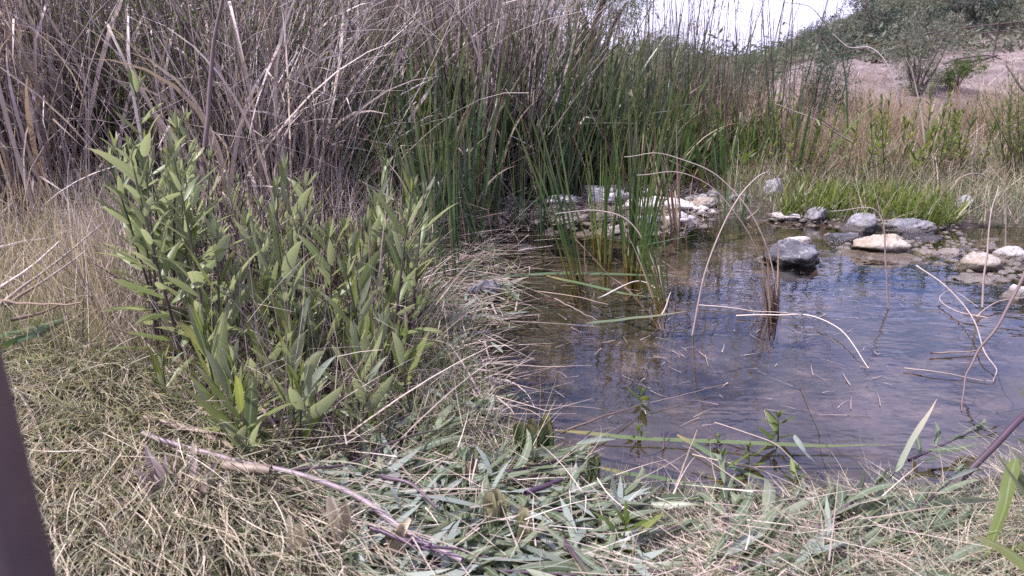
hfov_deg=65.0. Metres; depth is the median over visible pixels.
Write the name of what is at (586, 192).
rock
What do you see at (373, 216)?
leafy plant
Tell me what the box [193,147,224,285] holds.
leafy plant
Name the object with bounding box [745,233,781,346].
cattail clump
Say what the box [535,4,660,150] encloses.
cattail clump
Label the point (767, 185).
rock
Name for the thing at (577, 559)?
stick
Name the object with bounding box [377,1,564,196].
cattail clump
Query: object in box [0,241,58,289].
fallen cane
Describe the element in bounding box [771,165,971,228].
herb carpet
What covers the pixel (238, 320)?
leafy plant
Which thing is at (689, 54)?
rush clump
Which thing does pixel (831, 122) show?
grass tuft
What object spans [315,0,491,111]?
dead reed clump
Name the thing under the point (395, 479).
stick
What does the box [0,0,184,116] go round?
dead reed clump
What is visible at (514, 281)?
cattail leaf
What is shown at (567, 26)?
dead reed clump
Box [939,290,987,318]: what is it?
bent reed
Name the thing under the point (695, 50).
rush clump
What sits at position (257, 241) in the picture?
dead weed
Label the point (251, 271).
leafy plant
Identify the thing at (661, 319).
cattail clump
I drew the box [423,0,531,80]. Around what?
cattail clump
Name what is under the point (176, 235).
leafy plant
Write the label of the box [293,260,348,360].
leafy plant
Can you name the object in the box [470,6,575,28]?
bent reed
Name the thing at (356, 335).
leafy plant
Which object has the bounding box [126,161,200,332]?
leafy plant
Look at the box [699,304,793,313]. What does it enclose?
bent reed
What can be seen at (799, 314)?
bent reed
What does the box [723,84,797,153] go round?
cattail clump
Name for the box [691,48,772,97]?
round bush
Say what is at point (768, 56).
round bush
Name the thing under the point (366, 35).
dead reed clump
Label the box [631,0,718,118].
rush clump
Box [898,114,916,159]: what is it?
bank weed
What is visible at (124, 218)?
leafy plant
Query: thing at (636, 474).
cattail leaf
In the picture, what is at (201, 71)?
clump
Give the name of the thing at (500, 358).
fallen straw
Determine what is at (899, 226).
rock
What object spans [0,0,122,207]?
dead reed clump
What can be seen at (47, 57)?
dead reed clump
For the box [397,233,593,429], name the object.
reed litter
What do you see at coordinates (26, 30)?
dead reed clump
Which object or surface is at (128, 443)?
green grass
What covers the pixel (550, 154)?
rush clump
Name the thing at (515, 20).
bent reed
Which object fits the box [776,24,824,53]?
hill shrub
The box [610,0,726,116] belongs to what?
rush clump
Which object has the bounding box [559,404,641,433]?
fallen straw
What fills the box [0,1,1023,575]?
ground
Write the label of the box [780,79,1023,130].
rusty grass
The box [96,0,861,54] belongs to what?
sky
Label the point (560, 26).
bent reed
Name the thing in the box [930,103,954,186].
bank weed
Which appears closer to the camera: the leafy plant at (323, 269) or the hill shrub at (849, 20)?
the leafy plant at (323, 269)
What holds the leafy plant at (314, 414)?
on the ground at (918, 325)
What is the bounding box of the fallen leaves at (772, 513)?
[704,475,977,573]
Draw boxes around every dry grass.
[0,122,505,310]
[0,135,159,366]
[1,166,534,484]
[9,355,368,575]
[25,221,616,493]
[42,144,456,280]
[703,90,1023,192]
[706,429,1023,575]
[799,43,1023,111]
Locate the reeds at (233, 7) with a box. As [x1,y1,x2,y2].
[63,0,324,48]
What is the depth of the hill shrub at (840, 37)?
14.67 m
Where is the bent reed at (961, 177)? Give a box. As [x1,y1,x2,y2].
[952,173,1012,189]
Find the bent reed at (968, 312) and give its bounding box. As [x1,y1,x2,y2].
[916,265,996,381]
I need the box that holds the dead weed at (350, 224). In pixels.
[243,168,447,308]
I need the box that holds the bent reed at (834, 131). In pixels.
[775,104,852,141]
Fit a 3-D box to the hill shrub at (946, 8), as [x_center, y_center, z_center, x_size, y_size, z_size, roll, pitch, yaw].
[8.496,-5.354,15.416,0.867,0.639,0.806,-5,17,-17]
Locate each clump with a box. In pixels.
[0,0,75,162]
[0,0,98,180]
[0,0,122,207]
[0,0,131,158]
[0,0,141,137]
[0,0,175,221]
[0,0,181,240]
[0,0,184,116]
[0,0,188,246]
[0,0,203,143]
[0,0,255,196]
[0,0,280,206]
[0,1,86,157]
[0,3,145,244]
[1,0,156,149]
[1,0,402,233]
[1,0,477,245]
[3,0,502,230]
[7,0,442,202]
[9,0,295,94]
[10,0,393,214]
[12,0,158,216]
[32,0,209,225]
[38,0,350,174]
[58,0,179,187]
[62,0,381,181]
[100,0,375,156]
[100,0,376,72]
[101,0,419,223]
[118,0,581,196]
[124,0,287,212]
[133,0,321,61]
[165,0,246,175]
[168,1,456,90]
[171,0,408,189]
[173,0,481,211]
[186,0,505,159]
[216,0,277,134]
[227,0,329,219]
[232,0,450,124]
[237,0,390,202]
[238,0,464,155]
[265,0,382,214]
[275,2,498,239]
[283,9,519,243]
[293,31,486,223]
[295,0,527,36]
[307,0,519,82]
[309,33,452,223]
[311,82,448,263]
[313,0,467,219]
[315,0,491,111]
[316,2,477,196]
[316,12,539,237]
[316,25,420,190]
[319,0,553,202]
[320,0,476,48]
[331,0,461,157]
[333,1,398,39]
[340,15,527,216]
[344,0,443,171]
[344,13,482,160]
[344,19,539,225]
[347,0,595,161]
[353,28,497,202]
[356,0,519,35]
[356,0,530,63]
[363,0,530,183]
[364,19,522,201]
[366,0,480,127]
[367,0,461,214]
[367,79,459,297]
[377,0,641,198]
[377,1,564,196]
[379,33,527,177]
[381,0,648,133]
[394,2,597,117]
[396,0,627,152]
[421,114,509,264]
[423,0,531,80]
[429,146,497,270]
[430,0,544,183]
[435,0,627,125]
[451,9,566,154]
[453,23,605,208]
[465,7,634,217]
[470,8,591,144]
[482,7,599,188]
[483,2,647,192]
[485,0,614,219]
[487,0,603,125]
[487,0,612,97]
[490,95,623,310]
[491,0,653,243]
[496,119,553,246]
[517,8,637,173]
[517,145,549,263]
[518,0,673,197]
[521,0,560,92]
[529,0,690,184]
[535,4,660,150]
[538,1,677,194]
[543,11,695,205]
[549,26,699,180]
[550,0,642,157]
[551,0,624,127]
[554,27,672,181]
[556,0,633,141]
[560,125,622,266]
[573,18,654,178]
[578,0,677,123]
[582,44,715,196]
[585,119,620,292]
[594,37,777,196]
[598,8,725,175]
[598,25,709,174]
[599,0,662,111]
[599,160,697,338]
[604,99,699,301]
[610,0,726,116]
[623,79,678,161]
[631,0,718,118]
[631,104,730,194]
[633,3,719,117]
[633,40,754,174]
[634,102,699,184]
[636,210,659,293]
[637,0,723,135]
[638,123,702,249]
[640,50,690,130]
[645,106,706,194]
[646,0,764,177]
[652,0,748,120]
[657,96,699,179]
[658,46,720,138]
[659,90,719,186]
[660,94,728,178]
[670,86,731,160]
[671,0,784,163]
[672,0,763,141]
[672,92,747,190]
[672,97,755,177]
[673,57,749,159]
[687,25,760,173]
[687,140,758,242]
[692,97,719,163]
[693,52,764,122]
[694,59,771,139]
[698,0,783,144]
[703,81,786,172]
[709,104,772,184]
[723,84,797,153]
[727,37,811,149]
[730,85,785,166]
[743,0,869,150]
[743,36,815,158]
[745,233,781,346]
[747,0,829,135]
[749,96,824,177]
[751,0,868,138]
[764,83,883,182]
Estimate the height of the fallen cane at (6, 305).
0.147 m
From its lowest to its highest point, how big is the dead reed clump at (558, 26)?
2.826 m
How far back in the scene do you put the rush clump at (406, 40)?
5.70 m
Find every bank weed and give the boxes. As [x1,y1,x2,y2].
[735,124,759,182]
[766,92,781,171]
[783,97,799,176]
[803,97,827,178]
[818,105,839,174]
[835,120,849,166]
[838,84,853,146]
[841,101,862,181]
[857,110,887,181]
[862,93,879,174]
[863,97,883,165]
[874,93,895,181]
[878,92,894,153]
[891,98,923,168]
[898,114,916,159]
[908,125,937,178]
[915,101,946,177]
[921,83,936,159]
[927,83,954,156]
[928,100,968,175]
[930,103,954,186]
[938,103,961,175]
[939,108,963,161]
[952,97,980,176]
[953,112,968,182]
[974,103,1001,181]
[998,85,1015,160]
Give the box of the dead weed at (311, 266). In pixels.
[236,183,355,339]
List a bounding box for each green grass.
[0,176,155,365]
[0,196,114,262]
[0,267,123,369]
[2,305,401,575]
[3,332,450,575]
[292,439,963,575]
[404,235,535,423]
[540,462,960,524]
[706,146,1023,229]
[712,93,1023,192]
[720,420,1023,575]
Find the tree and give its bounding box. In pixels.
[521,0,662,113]
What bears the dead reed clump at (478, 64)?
on the ground at (918, 325)
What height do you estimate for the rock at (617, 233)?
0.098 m
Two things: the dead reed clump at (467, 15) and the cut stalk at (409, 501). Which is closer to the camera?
the cut stalk at (409, 501)
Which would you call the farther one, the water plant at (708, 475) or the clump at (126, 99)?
the clump at (126, 99)
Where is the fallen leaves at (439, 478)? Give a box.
[266,433,666,575]
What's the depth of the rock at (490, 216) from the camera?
5.62 m
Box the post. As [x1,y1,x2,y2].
[0,345,57,575]
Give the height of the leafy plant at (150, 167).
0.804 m
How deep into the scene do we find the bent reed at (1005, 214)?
4.76 m
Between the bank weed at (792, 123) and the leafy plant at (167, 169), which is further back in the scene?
the bank weed at (792, 123)
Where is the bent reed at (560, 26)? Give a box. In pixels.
[534,12,593,46]
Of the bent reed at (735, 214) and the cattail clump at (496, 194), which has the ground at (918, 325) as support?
the cattail clump at (496, 194)
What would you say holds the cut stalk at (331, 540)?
on the ground at (918, 325)
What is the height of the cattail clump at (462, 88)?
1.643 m
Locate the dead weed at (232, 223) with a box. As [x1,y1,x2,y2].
[201,161,341,261]
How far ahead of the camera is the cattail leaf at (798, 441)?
2.27 m
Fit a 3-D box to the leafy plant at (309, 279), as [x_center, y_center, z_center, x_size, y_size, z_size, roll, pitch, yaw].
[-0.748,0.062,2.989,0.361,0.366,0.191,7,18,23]
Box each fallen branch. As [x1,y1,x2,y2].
[944,55,1001,64]
[955,54,997,63]
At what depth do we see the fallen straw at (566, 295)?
3.82 m
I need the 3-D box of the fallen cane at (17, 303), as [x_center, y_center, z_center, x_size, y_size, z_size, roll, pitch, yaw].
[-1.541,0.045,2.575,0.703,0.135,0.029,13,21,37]
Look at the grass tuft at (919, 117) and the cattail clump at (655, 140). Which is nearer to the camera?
the cattail clump at (655, 140)
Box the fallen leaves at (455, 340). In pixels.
[385,233,523,416]
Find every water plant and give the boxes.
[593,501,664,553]
[627,385,651,415]
[627,423,646,447]
[698,446,750,484]
[707,433,723,452]
[729,441,767,471]
[757,408,796,452]
[783,458,808,490]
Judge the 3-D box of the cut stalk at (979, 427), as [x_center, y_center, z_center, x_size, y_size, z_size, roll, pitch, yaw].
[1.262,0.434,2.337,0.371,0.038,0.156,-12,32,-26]
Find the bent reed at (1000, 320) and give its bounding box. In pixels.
[961,271,1023,411]
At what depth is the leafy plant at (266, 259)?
2.60 m
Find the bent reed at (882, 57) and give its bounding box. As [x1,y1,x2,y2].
[832,33,901,106]
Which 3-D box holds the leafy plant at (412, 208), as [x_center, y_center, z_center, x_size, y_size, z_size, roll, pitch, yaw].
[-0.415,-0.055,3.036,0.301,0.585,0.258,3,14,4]
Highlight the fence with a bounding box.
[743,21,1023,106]
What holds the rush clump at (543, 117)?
on the ground at (918, 325)
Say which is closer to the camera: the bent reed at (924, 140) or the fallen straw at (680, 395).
the fallen straw at (680, 395)
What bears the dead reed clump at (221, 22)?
on the ground at (918, 325)
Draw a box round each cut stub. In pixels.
[285,515,309,569]
[326,497,353,558]
[381,517,410,558]
[462,460,476,485]
[483,488,506,527]
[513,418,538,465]
[514,507,531,553]
[538,414,553,462]
[585,452,600,483]
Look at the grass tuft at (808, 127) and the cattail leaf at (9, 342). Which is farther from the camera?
the grass tuft at (808, 127)
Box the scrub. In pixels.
[726,0,1023,106]
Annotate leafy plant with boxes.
[87,65,208,363]
[90,130,164,312]
[95,147,191,359]
[98,133,189,357]
[112,130,204,311]
[115,146,214,390]
[116,199,172,312]
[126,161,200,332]
[130,141,212,364]
[134,108,250,331]
[134,345,201,409]
[137,150,167,268]
[137,182,208,260]
[143,155,213,286]
[146,133,247,397]
[151,146,204,317]
[152,156,209,360]
[159,213,266,388]
[161,298,238,407]
[163,117,229,306]
[169,303,275,439]
[175,157,199,270]
[178,107,220,267]
[179,296,252,395]
[181,367,296,472]
[182,347,285,457]
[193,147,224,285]
[195,339,265,452]
[197,192,233,301]
[207,207,311,341]
[207,259,269,363]
[211,238,272,274]
[213,253,262,311]
[213,259,258,379]
[214,218,263,329]
[217,170,262,260]
[219,170,249,261]
[229,261,318,374]
[236,226,314,384]
[241,246,296,359]
[242,263,282,388]
[244,318,293,423]
[247,194,281,247]
[248,311,326,431]
[251,194,321,351]
[258,355,343,459]
[260,172,302,257]
[262,334,327,453]
[263,215,305,260]
[264,150,324,293]
[265,293,324,389]
[266,289,327,398]
[269,215,315,297]
[274,352,332,401]
[276,216,386,383]
[278,196,301,257]
[286,169,332,254]
[287,261,315,305]
[287,288,350,405]
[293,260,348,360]
[295,249,347,315]
[305,214,322,238]
[307,321,401,440]
[310,298,365,380]
[317,254,379,404]
[324,302,413,426]
[326,357,393,453]
[327,205,402,327]
[327,212,375,327]
[328,325,379,415]
[329,214,412,306]
[329,296,393,390]
[331,221,353,255]
[333,219,355,260]
[339,228,389,372]
[342,189,435,292]
[345,220,385,291]
[347,189,416,292]
[348,168,444,395]
[366,154,392,284]
[369,196,439,318]
[370,262,421,375]
[375,317,430,431]
[376,176,458,360]
[385,238,445,342]
[393,208,445,336]
[972,451,1023,571]
[996,383,1023,550]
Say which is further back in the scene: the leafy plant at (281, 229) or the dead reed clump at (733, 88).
the dead reed clump at (733, 88)
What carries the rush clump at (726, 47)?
on the ground at (918, 325)
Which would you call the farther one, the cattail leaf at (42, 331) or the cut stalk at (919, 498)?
the cattail leaf at (42, 331)
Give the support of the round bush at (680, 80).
on the ground at (918, 325)
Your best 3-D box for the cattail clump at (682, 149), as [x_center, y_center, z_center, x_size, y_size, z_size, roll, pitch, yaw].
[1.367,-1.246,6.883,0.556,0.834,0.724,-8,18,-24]
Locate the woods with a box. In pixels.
[551,16,800,70]
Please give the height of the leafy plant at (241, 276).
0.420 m
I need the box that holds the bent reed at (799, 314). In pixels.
[736,314,867,366]
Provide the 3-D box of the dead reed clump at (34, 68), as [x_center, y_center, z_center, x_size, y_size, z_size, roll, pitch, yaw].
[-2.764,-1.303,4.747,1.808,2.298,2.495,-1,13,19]
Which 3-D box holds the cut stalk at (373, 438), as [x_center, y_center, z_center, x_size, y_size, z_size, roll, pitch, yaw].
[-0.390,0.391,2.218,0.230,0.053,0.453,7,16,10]
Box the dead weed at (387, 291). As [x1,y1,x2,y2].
[276,205,464,353]
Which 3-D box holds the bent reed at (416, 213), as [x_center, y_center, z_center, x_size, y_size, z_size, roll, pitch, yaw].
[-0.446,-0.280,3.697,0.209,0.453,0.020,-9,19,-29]
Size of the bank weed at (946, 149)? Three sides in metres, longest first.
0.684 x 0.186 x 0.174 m
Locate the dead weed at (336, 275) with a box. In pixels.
[252,205,393,352]
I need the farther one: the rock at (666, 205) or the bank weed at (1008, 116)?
the bank weed at (1008, 116)
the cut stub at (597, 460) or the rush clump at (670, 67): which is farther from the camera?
the rush clump at (670, 67)
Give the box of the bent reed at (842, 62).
[785,2,848,132]
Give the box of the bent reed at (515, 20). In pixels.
[494,8,538,53]
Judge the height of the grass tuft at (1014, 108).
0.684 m
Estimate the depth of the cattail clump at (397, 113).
5.08 m
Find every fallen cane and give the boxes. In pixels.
[0,188,24,217]
[0,223,103,306]
[0,227,78,248]
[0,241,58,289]
[0,299,82,305]
[3,250,87,307]
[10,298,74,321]
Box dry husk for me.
[133,440,231,516]
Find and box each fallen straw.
[459,346,528,366]
[474,253,505,266]
[478,376,534,407]
[518,245,552,251]
[533,290,608,304]
[554,298,595,319]
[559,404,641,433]
[597,281,660,298]
[642,383,727,404]
[714,422,811,479]
[904,367,991,381]
[930,350,982,353]
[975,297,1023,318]
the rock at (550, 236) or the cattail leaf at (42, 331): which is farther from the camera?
the rock at (550, 236)
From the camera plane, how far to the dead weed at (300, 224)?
3.15 m
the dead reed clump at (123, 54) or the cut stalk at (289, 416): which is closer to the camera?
the cut stalk at (289, 416)
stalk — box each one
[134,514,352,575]
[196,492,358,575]
[202,0,223,146]
[205,503,358,528]
[259,383,374,428]
[280,442,364,504]
[297,501,416,564]
[316,490,407,564]
[321,450,482,517]
[321,509,433,544]
[326,554,430,574]
[334,462,476,491]
[339,400,425,474]
[354,484,533,553]
[363,449,513,475]
[372,394,495,473]
[377,501,518,573]
[398,413,469,478]
[412,502,537,538]
[417,511,537,574]
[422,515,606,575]
[424,494,538,521]
[426,426,518,496]
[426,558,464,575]
[431,445,593,491]
[433,442,492,541]
[452,498,638,550]
[455,525,577,575]
[458,435,613,469]
[482,429,523,495]
[493,428,603,489]
[507,496,681,531]
[507,506,639,575]
[531,497,648,549]
[533,509,706,565]
[536,518,621,575]
[540,478,647,500]
[574,466,718,516]
[577,515,704,575]
[594,505,717,550]
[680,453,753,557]
[696,477,819,569]
[718,486,820,560]
[723,514,913,575]
[793,465,913,543]
[819,499,982,565]
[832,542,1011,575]
[875,463,997,536]
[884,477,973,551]
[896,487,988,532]
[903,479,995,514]
[907,418,990,461]
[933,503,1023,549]
[937,411,1023,506]
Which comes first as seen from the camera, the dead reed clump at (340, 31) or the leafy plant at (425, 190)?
the leafy plant at (425, 190)
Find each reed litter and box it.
[351,178,758,260]
[386,239,583,412]
[387,233,598,446]
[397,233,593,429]
[420,217,583,311]
[480,267,901,429]
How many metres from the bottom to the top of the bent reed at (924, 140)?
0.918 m
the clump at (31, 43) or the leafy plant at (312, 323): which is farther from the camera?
the clump at (31, 43)
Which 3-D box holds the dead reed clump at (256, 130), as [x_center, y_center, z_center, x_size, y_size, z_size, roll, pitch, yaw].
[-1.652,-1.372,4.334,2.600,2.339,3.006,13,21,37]
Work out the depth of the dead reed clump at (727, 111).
7.10 m
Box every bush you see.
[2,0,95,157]
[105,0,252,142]
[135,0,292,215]
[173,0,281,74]
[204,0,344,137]
[600,43,662,90]
[616,68,687,111]
[624,28,680,84]
[643,31,717,94]
[645,61,714,107]
[676,45,717,76]
[682,50,755,113]
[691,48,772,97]
[708,45,783,99]
[737,43,787,72]
[754,42,782,69]
[781,38,819,60]
[781,48,874,118]
[879,10,971,96]
[931,50,993,91]
[969,51,1023,182]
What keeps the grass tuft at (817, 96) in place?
on the ground at (918, 325)
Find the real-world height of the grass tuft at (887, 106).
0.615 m
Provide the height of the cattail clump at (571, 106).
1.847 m
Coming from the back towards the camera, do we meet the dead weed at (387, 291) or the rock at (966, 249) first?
the rock at (966, 249)
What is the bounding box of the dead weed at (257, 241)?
[216,192,311,312]
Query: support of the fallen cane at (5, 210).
on the dry grass at (45, 249)
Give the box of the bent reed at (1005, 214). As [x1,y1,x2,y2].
[1004,172,1006,245]
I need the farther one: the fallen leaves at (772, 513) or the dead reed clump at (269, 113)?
the dead reed clump at (269, 113)
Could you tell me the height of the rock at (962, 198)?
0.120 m
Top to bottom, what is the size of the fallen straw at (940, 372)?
0.010 m
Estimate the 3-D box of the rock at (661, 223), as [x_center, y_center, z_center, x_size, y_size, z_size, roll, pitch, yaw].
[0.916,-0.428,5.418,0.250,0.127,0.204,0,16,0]
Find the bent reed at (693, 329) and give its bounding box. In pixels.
[691,172,782,335]
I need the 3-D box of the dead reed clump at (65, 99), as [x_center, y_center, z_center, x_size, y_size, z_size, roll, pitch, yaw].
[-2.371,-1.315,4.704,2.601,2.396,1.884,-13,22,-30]
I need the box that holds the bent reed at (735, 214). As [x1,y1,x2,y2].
[644,171,776,309]
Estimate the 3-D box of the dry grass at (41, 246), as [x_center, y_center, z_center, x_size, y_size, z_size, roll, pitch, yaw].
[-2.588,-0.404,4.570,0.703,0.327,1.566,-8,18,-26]
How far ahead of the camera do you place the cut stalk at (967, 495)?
1.89 m
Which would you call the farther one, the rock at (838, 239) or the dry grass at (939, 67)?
the dry grass at (939, 67)
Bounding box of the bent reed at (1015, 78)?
[1005,65,1022,91]
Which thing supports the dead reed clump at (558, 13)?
on the ground at (918, 325)
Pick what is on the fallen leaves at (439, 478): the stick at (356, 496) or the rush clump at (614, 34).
the stick at (356, 496)
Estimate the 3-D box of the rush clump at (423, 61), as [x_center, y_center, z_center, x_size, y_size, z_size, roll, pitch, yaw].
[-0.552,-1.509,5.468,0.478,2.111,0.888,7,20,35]
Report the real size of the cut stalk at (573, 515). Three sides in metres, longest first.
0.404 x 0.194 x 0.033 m
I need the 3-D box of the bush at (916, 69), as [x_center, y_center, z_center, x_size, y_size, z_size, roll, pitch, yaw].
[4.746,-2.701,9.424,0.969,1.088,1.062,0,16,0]
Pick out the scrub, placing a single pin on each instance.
(980, 37)
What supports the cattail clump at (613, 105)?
on the ground at (918, 325)
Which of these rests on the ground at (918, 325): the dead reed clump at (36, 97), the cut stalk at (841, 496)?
the dead reed clump at (36, 97)
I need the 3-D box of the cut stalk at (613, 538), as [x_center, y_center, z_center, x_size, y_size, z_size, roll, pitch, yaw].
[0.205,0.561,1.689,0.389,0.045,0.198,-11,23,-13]
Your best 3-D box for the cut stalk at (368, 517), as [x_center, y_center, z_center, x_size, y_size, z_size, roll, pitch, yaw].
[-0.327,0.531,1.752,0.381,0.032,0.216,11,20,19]
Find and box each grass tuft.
[740,73,787,115]
[740,109,777,156]
[743,103,844,177]
[758,106,851,169]
[763,102,834,149]
[772,74,831,118]
[780,110,868,179]
[788,91,884,160]
[790,73,848,116]
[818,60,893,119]
[823,112,909,175]
[824,99,875,143]
[840,81,926,146]
[846,110,942,177]
[849,81,932,129]
[852,91,898,119]
[877,106,925,142]
[887,97,949,134]
[890,114,960,150]
[893,106,972,155]
[908,110,991,166]
[914,130,969,173]
[922,75,992,123]
[935,73,1023,141]
[951,88,1022,141]
[960,71,1023,120]
[969,112,1023,173]
[987,80,1023,113]
[988,73,1023,131]
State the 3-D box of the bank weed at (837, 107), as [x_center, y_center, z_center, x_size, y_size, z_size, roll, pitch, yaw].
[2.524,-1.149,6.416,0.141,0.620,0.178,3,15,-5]
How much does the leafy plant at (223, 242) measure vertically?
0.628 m
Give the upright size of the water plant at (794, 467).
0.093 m
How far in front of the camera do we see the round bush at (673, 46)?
18.34 m
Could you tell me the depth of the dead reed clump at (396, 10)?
6.42 m
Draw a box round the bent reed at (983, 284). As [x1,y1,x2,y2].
[981,186,998,306]
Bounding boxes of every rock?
[464,279,504,306]
[482,215,505,224]
[500,196,532,207]
[516,244,534,256]
[538,194,584,207]
[539,230,565,240]
[547,215,578,228]
[570,231,595,241]
[580,185,628,210]
[597,225,628,238]
[625,196,692,213]
[637,215,663,232]
[666,211,701,230]
[693,197,717,208]
[729,193,749,202]
[753,256,769,264]
[761,238,819,277]
[764,178,782,197]
[768,211,802,220]
[783,236,811,243]
[803,207,828,222]
[822,232,858,250]
[823,256,846,263]
[827,249,933,266]
[839,213,877,236]
[850,234,911,252]
[885,218,937,235]
[900,232,944,245]
[914,249,935,258]
[936,248,965,259]
[943,272,1004,290]
[955,195,973,207]
[955,251,1003,274]
[958,247,973,252]
[979,238,999,244]
[992,246,1023,266]
[1000,284,1023,309]
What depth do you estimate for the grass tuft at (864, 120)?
7.67 m
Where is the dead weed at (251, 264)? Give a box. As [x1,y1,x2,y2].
[103,162,306,347]
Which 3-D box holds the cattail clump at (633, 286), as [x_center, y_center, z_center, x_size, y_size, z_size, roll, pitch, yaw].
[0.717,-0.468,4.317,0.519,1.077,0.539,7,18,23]
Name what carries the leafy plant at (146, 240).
on the ground at (918, 325)
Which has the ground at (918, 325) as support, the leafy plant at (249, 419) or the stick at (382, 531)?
the leafy plant at (249, 419)
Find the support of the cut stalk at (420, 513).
on the ground at (918, 325)
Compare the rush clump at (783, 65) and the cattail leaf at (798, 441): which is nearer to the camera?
the cattail leaf at (798, 441)
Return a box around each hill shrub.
[774,18,831,54]
[775,30,826,55]
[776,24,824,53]
[797,17,841,40]
[800,21,861,58]
[813,26,867,51]
[815,11,844,29]
[822,10,869,32]
[826,6,862,27]
[832,5,897,46]
[834,0,923,40]
[844,0,881,10]
[852,0,892,22]
[858,7,912,31]
[860,2,949,57]
[862,0,948,24]
[910,17,967,46]
[918,0,1019,30]
[935,1,970,21]
[974,6,1023,31]
[976,0,1023,22]
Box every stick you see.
[15,387,57,571]
[141,431,463,562]
[142,414,237,452]
[145,383,276,435]
[221,460,272,474]
[258,405,322,478]
[266,408,360,441]
[291,426,490,470]
[369,526,462,558]
[380,473,437,508]
[399,536,463,549]
[480,429,597,474]
[523,477,562,495]
[562,537,593,575]
[662,431,664,448]
[673,429,697,493]
[692,453,789,467]
[800,384,833,469]
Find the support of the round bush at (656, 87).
on the ground at (918, 325)
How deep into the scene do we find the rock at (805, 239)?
4.87 m
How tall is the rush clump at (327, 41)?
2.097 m
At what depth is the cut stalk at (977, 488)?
1.95 m
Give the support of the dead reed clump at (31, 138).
on the ground at (918, 325)
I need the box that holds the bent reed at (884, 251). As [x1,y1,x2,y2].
[831,207,888,307]
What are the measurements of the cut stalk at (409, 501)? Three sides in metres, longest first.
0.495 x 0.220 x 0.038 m
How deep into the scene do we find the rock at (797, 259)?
4.43 m
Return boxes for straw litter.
[234,421,756,575]
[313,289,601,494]
[516,472,940,575]
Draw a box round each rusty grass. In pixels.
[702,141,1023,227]
[705,90,1023,190]
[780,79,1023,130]
[837,54,1023,103]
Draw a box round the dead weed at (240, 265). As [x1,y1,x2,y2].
[94,150,269,311]
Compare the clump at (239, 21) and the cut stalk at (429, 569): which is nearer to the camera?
the cut stalk at (429, 569)
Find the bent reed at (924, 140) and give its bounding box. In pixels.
[905,57,927,167]
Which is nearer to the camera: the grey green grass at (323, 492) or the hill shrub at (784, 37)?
the grey green grass at (323, 492)
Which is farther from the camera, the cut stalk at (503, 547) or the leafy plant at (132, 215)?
the leafy plant at (132, 215)
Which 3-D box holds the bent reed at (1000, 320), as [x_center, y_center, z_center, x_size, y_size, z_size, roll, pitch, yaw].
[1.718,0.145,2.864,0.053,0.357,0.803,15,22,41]
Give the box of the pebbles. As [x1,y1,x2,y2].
[483,189,1023,285]
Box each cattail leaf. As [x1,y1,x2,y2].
[0,310,81,348]
[0,314,76,337]
[0,318,68,343]
[457,272,687,278]
[480,277,526,306]
[545,275,655,296]
[555,430,901,446]
[587,311,684,323]
[601,467,763,487]
[677,435,775,481]
[793,435,815,462]
[895,399,936,471]
[979,458,1019,573]
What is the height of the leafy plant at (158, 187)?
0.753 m
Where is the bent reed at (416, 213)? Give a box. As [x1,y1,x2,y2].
[408,177,434,237]
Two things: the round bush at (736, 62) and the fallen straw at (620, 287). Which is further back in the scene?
the round bush at (736, 62)
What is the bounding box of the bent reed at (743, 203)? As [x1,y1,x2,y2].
[626,153,779,308]
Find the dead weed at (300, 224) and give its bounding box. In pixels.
[231,176,420,300]
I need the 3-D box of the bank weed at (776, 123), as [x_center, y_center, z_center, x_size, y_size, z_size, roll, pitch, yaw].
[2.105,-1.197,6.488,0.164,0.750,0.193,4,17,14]
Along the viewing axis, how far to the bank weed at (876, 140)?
6.16 m
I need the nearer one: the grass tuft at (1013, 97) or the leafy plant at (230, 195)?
the leafy plant at (230, 195)
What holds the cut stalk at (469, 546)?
on the fallen leaves at (439, 478)
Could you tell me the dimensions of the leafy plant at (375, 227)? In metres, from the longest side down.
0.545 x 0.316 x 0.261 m
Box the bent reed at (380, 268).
[374,187,387,387]
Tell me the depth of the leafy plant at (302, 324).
2.45 m
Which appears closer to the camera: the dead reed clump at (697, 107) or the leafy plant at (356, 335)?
the leafy plant at (356, 335)
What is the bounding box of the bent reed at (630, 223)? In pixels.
[556,210,668,304]
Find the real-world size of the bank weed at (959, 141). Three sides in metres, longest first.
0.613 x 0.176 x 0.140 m
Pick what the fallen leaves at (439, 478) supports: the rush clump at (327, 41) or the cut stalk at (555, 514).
the cut stalk at (555, 514)
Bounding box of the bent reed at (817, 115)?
[788,86,852,142]

